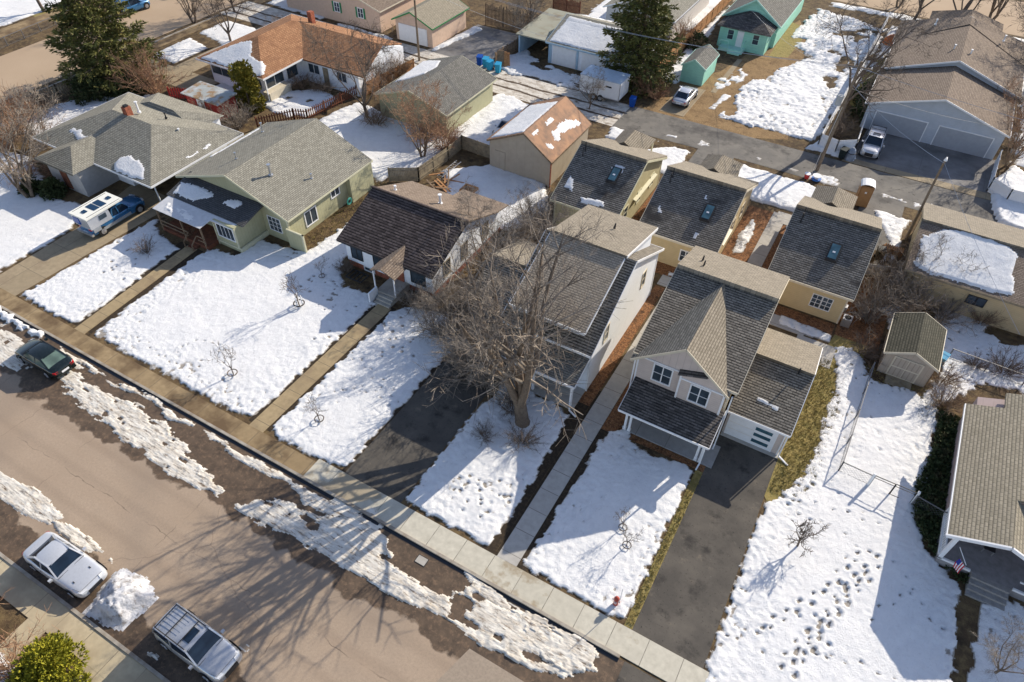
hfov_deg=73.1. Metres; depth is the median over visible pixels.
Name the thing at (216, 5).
bare tree
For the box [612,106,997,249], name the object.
alley
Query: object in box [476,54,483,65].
wheelie bin
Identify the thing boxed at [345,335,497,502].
driveway
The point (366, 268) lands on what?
window
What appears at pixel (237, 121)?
bare shrub
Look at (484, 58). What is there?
wheelie bin
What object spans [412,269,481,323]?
bare tree
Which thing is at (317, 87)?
bare shrub
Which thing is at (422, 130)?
bare shrub
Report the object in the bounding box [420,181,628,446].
bare tree
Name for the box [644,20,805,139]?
brown lawn
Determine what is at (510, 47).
board fence
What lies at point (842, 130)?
bare shrub
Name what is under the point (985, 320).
bare shrub
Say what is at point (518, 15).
bare tree
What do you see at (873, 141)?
suv
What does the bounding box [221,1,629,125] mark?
alley lane
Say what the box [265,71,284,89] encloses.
window
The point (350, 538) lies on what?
dirty snow
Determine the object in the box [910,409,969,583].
hedge
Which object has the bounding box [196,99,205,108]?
door
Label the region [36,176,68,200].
evergreen shrub
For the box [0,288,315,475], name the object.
sidewalk
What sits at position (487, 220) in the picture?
window
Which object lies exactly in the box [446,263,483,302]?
bare shrub
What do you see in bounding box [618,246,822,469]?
farmhouse
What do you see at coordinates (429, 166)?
board fence
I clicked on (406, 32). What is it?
garage door
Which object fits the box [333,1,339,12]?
window
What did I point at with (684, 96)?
sedan
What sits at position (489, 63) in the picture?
wheelie bin
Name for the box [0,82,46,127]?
bare shrub
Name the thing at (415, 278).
window
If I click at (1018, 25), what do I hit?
bare tree
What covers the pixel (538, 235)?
bare shrub
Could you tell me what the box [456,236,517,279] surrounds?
bare tree
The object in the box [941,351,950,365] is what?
wheelie bin
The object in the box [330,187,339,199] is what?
window
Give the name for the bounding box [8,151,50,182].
bare shrub
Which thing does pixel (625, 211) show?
window
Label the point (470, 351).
bare shrub
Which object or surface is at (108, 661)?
sidewalk
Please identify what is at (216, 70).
window
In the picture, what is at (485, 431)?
bare shrub
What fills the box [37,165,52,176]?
bare shrub
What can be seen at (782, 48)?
grass
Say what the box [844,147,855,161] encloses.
covered grill
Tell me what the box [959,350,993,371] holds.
bare shrub
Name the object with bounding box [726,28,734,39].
window
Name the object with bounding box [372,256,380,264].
window
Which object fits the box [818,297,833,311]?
window
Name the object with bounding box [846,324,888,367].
bare shrub
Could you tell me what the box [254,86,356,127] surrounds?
picket fence
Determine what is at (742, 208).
window
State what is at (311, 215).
window
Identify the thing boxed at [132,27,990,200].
concrete apron
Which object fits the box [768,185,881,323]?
garage cottage
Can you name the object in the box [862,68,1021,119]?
power line
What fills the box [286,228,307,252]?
side gate
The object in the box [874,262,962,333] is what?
bare shrub
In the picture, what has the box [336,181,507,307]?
bungalow
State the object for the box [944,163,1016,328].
power line
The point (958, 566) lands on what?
flag
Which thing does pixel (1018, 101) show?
bare tree
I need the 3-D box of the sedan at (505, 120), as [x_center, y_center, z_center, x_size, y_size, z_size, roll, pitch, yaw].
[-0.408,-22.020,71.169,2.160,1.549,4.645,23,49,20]
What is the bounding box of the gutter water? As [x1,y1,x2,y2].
[2,309,618,661]
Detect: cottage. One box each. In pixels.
[549,130,667,225]
[640,154,758,266]
[717,0,803,55]
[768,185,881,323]
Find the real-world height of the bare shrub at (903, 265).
4.323 m
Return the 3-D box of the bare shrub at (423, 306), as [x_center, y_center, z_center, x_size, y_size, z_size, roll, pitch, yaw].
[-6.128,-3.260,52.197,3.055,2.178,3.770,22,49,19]
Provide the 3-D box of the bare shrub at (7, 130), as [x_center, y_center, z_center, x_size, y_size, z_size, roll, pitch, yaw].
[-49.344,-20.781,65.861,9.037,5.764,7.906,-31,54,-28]
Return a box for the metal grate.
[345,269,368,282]
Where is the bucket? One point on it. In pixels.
(807, 175)
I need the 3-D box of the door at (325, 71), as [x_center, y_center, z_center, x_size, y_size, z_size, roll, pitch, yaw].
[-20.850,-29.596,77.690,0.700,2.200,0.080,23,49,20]
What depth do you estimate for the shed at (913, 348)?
47.98 m
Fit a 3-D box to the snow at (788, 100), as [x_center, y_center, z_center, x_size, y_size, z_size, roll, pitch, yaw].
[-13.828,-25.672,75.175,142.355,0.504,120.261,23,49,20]
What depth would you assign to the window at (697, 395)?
41.86 m
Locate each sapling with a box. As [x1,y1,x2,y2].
[206,340,237,376]
[278,272,305,306]
[303,392,326,422]
[313,256,327,277]
[613,506,630,530]
[620,527,642,548]
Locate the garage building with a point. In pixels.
(1000, 246)
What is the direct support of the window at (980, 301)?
in the garage building
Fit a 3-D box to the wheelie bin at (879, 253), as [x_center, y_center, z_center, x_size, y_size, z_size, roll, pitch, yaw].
[30.718,-7.283,57.665,0.660,1.119,0.779,11,46,9]
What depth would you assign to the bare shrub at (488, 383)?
46.13 m
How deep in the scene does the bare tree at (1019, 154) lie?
66.98 m
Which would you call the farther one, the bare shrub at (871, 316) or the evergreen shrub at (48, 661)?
the bare shrub at (871, 316)
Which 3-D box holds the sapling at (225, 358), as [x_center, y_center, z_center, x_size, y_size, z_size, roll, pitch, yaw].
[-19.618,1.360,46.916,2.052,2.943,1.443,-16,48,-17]
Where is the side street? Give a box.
[0,0,1023,101]
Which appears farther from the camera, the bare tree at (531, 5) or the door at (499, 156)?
the bare tree at (531, 5)
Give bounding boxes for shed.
[181,81,238,119]
[680,44,719,85]
[876,312,946,389]
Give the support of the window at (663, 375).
in the farmhouse at (710, 344)
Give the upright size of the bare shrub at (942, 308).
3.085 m
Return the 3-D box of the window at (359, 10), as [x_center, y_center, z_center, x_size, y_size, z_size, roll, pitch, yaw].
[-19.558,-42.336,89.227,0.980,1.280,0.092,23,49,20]
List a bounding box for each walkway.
[74,245,390,431]
[497,211,835,566]
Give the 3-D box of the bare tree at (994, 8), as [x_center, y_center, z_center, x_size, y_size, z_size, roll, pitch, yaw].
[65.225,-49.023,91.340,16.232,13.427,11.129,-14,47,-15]
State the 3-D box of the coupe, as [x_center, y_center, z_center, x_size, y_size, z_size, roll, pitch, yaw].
[-24.110,11.958,37.215,4.895,1.487,2.260,22,49,19]
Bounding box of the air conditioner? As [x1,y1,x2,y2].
[840,314,853,327]
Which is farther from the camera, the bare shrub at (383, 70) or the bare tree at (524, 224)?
the bare shrub at (383, 70)
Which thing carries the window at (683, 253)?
in the garage cottage at (691, 206)
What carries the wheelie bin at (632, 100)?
on the ground at (12, 618)
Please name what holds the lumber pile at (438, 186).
on the ground at (12, 618)
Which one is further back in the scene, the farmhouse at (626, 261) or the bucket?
the bucket
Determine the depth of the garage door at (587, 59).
81.02 m
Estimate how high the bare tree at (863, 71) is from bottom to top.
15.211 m
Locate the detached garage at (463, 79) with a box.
[374,55,496,134]
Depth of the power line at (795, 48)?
73.26 m
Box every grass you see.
[32,8,884,628]
[304,180,945,626]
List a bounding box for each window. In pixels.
[210,64,262,88]
[214,222,236,242]
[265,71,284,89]
[267,215,282,233]
[285,63,298,79]
[303,205,318,227]
[307,62,320,75]
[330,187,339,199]
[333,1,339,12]
[336,72,347,83]
[350,247,363,261]
[357,7,363,18]
[364,266,374,273]
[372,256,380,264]
[410,271,425,286]
[443,257,450,276]
[461,241,467,260]
[482,220,488,239]
[603,322,609,343]
[623,204,628,216]
[640,268,647,289]
[650,363,673,386]
[678,249,688,260]
[686,383,710,407]
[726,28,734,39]
[738,201,745,218]
[751,34,760,45]
[808,293,823,308]
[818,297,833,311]
[965,294,977,304]
[974,297,987,307]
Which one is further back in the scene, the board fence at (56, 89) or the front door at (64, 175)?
the board fence at (56, 89)
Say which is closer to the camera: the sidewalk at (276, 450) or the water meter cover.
the water meter cover
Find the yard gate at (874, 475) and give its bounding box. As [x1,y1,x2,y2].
[867,472,920,503]
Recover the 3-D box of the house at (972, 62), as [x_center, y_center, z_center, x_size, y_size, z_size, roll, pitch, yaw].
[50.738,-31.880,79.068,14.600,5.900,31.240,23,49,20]
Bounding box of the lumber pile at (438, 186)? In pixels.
[426,169,464,192]
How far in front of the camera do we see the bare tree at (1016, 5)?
87.12 m
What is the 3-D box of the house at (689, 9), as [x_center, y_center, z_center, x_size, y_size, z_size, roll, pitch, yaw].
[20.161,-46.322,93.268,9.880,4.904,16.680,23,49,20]
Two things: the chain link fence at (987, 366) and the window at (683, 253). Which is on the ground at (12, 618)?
the chain link fence at (987, 366)
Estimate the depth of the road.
38.26 m
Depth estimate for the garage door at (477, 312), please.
49.97 m
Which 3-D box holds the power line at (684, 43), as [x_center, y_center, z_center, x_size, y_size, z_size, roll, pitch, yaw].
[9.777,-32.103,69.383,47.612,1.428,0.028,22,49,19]
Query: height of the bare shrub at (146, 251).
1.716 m
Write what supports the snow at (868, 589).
on the ground at (12, 618)
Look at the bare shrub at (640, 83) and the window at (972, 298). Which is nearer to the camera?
the window at (972, 298)
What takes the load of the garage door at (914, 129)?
in the house at (972, 62)
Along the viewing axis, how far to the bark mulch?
52.44 m
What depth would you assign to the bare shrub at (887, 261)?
56.49 m
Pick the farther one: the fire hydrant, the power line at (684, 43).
the power line at (684, 43)
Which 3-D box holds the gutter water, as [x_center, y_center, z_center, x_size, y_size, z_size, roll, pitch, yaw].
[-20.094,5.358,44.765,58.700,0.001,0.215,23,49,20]
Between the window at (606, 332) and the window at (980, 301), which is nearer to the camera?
the window at (606, 332)
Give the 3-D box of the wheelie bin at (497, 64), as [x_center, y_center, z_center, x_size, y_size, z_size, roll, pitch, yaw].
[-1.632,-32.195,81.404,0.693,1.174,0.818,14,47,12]
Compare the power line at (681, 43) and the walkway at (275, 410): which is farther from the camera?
the power line at (681, 43)
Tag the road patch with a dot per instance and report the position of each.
(469, 665)
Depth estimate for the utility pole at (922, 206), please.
57.01 m
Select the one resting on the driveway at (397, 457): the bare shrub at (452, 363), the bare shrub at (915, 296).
the bare shrub at (452, 363)
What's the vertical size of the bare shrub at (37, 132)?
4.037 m
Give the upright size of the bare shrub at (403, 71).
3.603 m
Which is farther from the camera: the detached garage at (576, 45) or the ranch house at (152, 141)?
the detached garage at (576, 45)
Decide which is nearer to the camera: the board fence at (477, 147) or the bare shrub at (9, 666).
the bare shrub at (9, 666)
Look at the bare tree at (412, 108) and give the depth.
65.00 m
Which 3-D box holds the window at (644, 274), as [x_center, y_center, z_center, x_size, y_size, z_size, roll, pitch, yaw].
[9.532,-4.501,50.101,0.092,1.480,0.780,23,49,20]
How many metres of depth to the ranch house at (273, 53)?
77.12 m
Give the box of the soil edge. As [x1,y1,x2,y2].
[67,241,607,571]
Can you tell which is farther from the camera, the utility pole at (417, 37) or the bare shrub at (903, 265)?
the utility pole at (417, 37)
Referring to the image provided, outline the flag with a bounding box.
[953,548,965,572]
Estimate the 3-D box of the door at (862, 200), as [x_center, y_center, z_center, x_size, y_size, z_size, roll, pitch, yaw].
[31.928,-13.041,62.711,0.920,1.900,0.025,17,47,15]
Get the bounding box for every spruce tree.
[41,0,167,91]
[596,0,686,98]
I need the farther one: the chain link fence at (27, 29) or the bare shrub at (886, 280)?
the chain link fence at (27, 29)
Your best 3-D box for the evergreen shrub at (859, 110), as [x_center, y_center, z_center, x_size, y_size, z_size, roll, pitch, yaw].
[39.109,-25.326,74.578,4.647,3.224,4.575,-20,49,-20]
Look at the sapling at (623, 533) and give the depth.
38.12 m
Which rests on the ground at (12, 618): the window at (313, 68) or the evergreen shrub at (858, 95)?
the evergreen shrub at (858, 95)
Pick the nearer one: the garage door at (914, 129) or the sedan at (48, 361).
the sedan at (48, 361)
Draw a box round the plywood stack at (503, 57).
[497,50,509,66]
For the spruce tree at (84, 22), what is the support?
on the ground at (12, 618)
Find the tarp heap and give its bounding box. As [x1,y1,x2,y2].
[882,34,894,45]
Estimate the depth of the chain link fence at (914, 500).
40.54 m
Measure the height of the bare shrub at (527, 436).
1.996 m
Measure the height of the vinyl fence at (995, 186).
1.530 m
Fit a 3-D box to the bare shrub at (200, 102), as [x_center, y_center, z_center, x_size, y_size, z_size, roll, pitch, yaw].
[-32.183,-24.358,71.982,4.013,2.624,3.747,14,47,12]
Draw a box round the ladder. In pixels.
[437,160,460,176]
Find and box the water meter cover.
[414,554,428,566]
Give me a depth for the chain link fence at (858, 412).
45.48 m
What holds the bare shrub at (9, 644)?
on the ground at (12, 618)
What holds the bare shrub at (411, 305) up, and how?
on the ground at (12, 618)
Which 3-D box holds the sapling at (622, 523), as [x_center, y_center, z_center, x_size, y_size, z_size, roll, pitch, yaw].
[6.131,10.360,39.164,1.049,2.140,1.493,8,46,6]
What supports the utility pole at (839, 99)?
on the alley
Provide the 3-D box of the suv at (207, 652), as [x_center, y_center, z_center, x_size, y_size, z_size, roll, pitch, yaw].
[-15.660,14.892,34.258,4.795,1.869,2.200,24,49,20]
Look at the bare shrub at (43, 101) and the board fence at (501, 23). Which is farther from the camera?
the board fence at (501, 23)
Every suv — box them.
[114,0,149,10]
[152,603,242,681]
[858,125,887,158]
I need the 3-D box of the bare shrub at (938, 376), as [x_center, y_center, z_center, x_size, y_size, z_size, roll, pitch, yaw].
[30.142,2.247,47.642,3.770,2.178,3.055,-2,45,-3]
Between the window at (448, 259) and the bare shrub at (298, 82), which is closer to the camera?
the window at (448, 259)
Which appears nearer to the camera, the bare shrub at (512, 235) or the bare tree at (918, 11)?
the bare shrub at (512, 235)
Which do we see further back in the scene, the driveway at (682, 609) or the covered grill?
the covered grill
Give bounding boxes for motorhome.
[68,192,144,236]
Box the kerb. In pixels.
[0,14,619,681]
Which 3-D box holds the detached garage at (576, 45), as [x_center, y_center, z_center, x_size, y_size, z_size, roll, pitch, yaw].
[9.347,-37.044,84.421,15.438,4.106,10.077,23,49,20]
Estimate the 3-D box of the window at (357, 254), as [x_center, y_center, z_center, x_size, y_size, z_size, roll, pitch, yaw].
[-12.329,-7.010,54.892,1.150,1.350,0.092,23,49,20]
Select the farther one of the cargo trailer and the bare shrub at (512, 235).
the cargo trailer
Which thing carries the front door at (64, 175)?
in the ranch house at (152, 141)
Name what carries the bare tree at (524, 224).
on the ground at (12, 618)
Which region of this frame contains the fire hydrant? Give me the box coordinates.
[612,589,622,605]
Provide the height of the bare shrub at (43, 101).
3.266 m
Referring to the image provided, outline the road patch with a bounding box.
[437,649,523,681]
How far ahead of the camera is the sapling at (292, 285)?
51.16 m
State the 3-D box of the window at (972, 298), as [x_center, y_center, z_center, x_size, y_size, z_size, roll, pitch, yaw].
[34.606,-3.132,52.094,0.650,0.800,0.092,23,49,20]
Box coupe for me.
[22,531,107,599]
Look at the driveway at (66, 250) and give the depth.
57.02 m
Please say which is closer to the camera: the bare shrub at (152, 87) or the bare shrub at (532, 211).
the bare shrub at (532, 211)
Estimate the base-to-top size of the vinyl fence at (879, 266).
1.130 m
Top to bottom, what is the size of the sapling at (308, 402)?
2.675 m
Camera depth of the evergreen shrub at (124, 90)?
75.21 m
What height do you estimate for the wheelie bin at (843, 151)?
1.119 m
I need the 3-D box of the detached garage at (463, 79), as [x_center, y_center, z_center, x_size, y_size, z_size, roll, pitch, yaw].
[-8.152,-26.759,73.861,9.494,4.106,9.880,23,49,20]
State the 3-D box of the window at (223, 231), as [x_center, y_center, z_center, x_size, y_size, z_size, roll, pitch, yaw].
[-23.406,-8.887,56.475,1.980,1.330,0.092,23,49,20]
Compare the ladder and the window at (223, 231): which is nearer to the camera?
the window at (223, 231)
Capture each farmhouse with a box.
[463,204,664,416]
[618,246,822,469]
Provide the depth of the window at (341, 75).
76.51 m
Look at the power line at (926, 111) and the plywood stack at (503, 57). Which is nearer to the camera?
the power line at (926, 111)
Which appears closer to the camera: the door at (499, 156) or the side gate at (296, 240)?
the side gate at (296, 240)
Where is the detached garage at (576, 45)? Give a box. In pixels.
[516,8,656,79]
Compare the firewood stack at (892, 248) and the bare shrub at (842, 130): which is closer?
the firewood stack at (892, 248)
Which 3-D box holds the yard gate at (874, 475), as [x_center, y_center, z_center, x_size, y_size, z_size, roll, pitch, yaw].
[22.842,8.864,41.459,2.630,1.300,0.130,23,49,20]
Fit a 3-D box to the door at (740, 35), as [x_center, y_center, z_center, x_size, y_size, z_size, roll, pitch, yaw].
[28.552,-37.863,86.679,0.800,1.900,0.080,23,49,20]
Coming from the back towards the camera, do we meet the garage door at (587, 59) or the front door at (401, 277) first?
the garage door at (587, 59)
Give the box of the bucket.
[804,172,810,178]
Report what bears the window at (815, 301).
in the garage cottage at (821, 259)
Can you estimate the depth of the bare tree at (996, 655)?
33.41 m
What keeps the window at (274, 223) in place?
in the ranch house at (244, 193)
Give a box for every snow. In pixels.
[0,0,1023,681]
[0,151,1023,681]
[0,323,598,678]
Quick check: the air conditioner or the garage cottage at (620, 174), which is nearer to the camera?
the air conditioner
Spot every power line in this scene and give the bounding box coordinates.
[500,1,843,64]
[501,0,850,66]
[755,14,852,78]
[854,89,996,126]
[855,88,941,161]
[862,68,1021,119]
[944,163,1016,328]
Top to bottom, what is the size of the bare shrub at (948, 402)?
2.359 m
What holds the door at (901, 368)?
in the shed at (913, 348)
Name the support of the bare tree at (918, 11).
on the ground at (12, 618)
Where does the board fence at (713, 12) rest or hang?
on the ground at (12, 618)
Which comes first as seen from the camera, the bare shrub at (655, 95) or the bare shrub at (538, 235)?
the bare shrub at (538, 235)
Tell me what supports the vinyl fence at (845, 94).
on the ground at (12, 618)
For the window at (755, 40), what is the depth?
85.81 m
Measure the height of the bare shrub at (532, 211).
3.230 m
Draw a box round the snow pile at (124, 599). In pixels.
[81,568,158,631]
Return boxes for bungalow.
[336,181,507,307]
[934,393,1023,610]
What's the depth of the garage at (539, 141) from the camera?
64.99 m
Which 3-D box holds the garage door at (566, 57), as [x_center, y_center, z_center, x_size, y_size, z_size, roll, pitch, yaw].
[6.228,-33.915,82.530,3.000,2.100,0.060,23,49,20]
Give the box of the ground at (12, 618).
[0,0,1023,681]
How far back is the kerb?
38.81 m
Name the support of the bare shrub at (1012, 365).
on the ground at (12, 618)
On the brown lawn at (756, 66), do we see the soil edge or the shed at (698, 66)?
the shed at (698, 66)
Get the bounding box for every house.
[32,92,243,201]
[152,118,373,252]
[195,10,403,101]
[287,0,424,31]
[603,0,708,41]
[860,9,1023,159]
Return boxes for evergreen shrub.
[5,630,92,681]
[16,175,41,197]
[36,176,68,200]
[68,68,112,105]
[111,69,149,97]
[227,59,266,113]
[687,30,710,50]
[849,98,867,122]
[851,79,873,104]
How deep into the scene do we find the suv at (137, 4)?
92.33 m
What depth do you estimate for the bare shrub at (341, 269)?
55.38 m
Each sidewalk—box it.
[0,0,267,113]
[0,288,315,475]
[0,557,163,681]
[304,459,714,681]
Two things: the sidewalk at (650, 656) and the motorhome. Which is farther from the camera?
the motorhome
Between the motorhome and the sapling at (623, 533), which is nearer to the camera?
the sapling at (623, 533)
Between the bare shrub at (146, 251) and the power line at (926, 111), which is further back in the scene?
the power line at (926, 111)
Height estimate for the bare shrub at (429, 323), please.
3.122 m
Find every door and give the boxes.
[59,171,73,188]
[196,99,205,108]
[322,67,330,87]
[397,272,404,281]
[398,23,427,46]
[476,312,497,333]
[495,150,504,170]
[552,45,575,68]
[581,52,605,70]
[725,415,776,450]
[735,31,744,46]
[855,187,872,206]
[869,110,928,141]
[885,355,924,383]
[930,125,994,157]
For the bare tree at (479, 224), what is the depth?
53.49 m
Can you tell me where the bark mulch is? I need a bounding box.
[578,187,890,471]
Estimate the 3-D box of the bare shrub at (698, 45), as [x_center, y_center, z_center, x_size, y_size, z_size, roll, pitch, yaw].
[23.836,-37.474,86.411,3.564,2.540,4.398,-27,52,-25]
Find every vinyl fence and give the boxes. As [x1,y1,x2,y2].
[817,114,867,151]
[822,12,890,133]
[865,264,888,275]
[986,150,1023,202]
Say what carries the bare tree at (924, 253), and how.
on the ground at (12, 618)
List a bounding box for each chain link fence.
[0,10,66,48]
[838,461,871,482]
[840,362,875,465]
[911,495,947,517]
[950,348,1023,385]
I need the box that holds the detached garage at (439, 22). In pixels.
[391,0,469,47]
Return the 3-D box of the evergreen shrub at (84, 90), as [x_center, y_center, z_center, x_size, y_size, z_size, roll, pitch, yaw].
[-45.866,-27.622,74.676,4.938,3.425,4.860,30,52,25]
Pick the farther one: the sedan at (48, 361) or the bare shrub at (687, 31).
the bare shrub at (687, 31)
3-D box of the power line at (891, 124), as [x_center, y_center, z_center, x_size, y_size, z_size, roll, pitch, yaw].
[32.077,-18.319,57.938,0.028,0.716,12.521,-9,46,-11]
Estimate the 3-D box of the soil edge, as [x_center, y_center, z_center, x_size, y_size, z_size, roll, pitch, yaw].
[-12.775,1.244,49.010,39.300,0.005,14.000,23,49,20]
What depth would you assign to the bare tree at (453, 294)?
48.95 m
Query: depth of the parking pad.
70.00 m
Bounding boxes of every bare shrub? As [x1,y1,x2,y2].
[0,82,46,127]
[0,105,65,152]
[0,106,47,157]
[0,587,29,658]
[0,605,58,681]
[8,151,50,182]
[10,81,62,114]
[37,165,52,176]
[104,39,200,94]
[128,233,155,258]
[189,92,212,109]
[209,99,262,129]
[282,70,313,90]
[303,75,336,92]
[332,258,355,275]
[356,99,399,126]
[374,57,395,86]
[385,53,415,77]
[387,280,442,315]
[400,114,443,141]
[406,116,468,154]
[408,298,460,340]
[410,286,446,314]
[414,282,515,375]
[414,307,513,407]
[428,318,514,381]
[435,346,514,412]
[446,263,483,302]
[459,183,478,192]
[470,418,504,448]
[477,234,504,268]
[485,387,534,417]
[495,212,538,245]
[499,418,551,454]
[508,195,562,241]
[516,186,553,225]
[632,69,663,95]
[641,80,671,100]
[667,15,703,42]
[685,33,720,48]
[822,110,864,138]
[842,269,925,342]
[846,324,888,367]
[858,259,918,311]
[868,241,941,310]
[873,240,907,272]
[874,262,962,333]
[922,288,981,337]
[924,376,976,416]
[929,358,978,391]
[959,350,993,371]
[967,305,1010,331]
[986,342,1023,381]
[1004,130,1023,152]
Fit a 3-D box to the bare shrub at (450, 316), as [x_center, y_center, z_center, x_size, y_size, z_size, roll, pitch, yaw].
[-3.188,-1.361,48.327,7.907,5.044,6.918,-24,51,-23]
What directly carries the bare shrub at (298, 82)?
on the ground at (12, 618)
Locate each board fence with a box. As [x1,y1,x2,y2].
[0,65,108,122]
[366,58,414,94]
[387,136,461,181]
[461,135,489,157]
[485,2,537,30]
[495,37,518,61]
[552,0,580,13]
[656,0,730,71]
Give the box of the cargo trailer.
[574,64,630,101]
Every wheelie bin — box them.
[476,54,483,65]
[482,56,488,67]
[486,58,493,70]
[494,61,501,72]
[629,95,636,106]
[838,146,849,158]
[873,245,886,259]
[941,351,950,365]
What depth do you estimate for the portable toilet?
62.46 m
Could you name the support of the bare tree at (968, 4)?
on the ground at (12, 618)
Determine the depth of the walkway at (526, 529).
44.70 m
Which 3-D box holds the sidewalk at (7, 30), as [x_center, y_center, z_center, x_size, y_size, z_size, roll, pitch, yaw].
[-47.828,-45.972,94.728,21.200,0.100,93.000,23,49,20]
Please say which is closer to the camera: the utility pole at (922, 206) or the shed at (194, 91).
the utility pole at (922, 206)
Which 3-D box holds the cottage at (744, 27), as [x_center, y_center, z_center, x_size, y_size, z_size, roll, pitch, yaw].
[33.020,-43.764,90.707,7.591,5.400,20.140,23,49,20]
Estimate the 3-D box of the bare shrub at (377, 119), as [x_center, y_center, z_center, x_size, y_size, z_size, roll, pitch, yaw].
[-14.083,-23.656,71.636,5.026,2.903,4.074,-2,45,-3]
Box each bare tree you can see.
[0,75,67,197]
[36,0,44,11]
[174,0,205,23]
[182,0,255,41]
[299,17,399,117]
[363,68,471,157]
[412,259,497,318]
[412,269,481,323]
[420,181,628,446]
[450,175,539,268]
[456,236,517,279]
[500,182,576,243]
[508,0,545,31]
[510,0,547,15]
[565,67,605,108]
[785,519,827,557]
[813,0,943,135]
[903,227,989,275]
[913,0,962,19]
[937,0,1000,9]
[973,612,1023,681]
[988,0,1007,19]
[997,76,1023,129]
[1002,0,1023,68]
[1002,75,1023,166]
[1003,0,1023,12]
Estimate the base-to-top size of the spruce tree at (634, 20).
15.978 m
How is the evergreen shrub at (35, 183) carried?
on the ground at (12, 618)
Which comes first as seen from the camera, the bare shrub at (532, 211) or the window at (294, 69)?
the bare shrub at (532, 211)
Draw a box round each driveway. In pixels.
[0,184,167,295]
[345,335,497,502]
[616,435,776,681]
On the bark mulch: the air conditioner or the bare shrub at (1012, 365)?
the air conditioner
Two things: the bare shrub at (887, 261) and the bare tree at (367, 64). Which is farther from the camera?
the bare tree at (367, 64)
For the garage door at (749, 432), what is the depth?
43.73 m
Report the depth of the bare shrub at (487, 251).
54.36 m
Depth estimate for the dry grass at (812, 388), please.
44.83 m
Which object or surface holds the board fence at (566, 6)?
on the ground at (12, 618)
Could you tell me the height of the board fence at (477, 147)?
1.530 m
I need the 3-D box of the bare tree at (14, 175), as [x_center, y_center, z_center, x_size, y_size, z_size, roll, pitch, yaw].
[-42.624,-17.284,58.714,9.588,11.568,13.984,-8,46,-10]
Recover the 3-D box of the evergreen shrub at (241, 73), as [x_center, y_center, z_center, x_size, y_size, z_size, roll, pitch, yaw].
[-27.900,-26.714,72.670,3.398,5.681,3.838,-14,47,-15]
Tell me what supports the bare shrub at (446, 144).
on the ground at (12, 618)
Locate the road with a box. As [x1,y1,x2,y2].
[0,315,624,681]
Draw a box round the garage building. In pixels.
[900,203,1023,335]
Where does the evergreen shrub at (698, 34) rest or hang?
on the ground at (12, 618)
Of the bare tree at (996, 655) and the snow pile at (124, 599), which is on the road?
the snow pile at (124, 599)
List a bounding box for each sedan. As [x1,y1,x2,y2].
[15,338,75,379]
[491,115,513,134]
[672,86,697,107]
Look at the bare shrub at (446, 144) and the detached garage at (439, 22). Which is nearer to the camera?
the bare shrub at (446, 144)
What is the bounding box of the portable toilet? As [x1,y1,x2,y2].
[855,178,875,207]
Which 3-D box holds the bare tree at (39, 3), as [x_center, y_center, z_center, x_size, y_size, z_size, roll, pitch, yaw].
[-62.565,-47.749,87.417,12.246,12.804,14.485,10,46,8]
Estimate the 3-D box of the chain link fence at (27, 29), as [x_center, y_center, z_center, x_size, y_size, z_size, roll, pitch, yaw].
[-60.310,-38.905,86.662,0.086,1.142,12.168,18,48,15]
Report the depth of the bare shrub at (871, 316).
51.60 m
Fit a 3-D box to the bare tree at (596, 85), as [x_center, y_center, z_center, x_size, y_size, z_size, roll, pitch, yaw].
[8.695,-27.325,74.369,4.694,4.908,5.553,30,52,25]
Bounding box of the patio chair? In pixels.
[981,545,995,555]
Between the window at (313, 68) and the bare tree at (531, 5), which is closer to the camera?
the window at (313, 68)
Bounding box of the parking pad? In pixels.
[428,25,994,193]
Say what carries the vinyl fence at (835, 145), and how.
on the ground at (12, 618)
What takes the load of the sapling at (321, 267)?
on the ground at (12, 618)
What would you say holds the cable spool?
on the snow at (788, 100)
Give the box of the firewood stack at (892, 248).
[882,243,903,256]
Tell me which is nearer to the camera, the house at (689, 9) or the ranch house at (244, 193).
the ranch house at (244, 193)
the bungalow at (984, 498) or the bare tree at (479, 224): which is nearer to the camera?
the bungalow at (984, 498)
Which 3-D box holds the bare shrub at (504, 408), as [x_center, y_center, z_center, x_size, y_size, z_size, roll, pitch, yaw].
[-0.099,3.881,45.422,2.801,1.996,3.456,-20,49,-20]
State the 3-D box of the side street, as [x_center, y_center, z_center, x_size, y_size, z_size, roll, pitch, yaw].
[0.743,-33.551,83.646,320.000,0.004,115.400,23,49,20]
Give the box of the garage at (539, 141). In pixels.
[486,96,591,187]
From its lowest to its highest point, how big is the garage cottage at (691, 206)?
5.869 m
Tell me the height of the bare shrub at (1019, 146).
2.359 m
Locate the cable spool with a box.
[811,173,821,181]
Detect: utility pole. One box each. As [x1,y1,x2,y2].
[414,0,419,60]
[812,61,872,171]
[904,157,947,239]
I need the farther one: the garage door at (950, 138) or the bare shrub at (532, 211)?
the garage door at (950, 138)
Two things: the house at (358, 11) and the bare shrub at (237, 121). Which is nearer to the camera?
the bare shrub at (237, 121)
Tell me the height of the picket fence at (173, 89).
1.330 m
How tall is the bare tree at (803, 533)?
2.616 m
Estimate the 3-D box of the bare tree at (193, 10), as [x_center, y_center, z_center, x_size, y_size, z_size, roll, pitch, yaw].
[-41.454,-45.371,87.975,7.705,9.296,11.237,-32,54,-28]
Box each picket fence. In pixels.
[166,87,186,98]
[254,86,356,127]

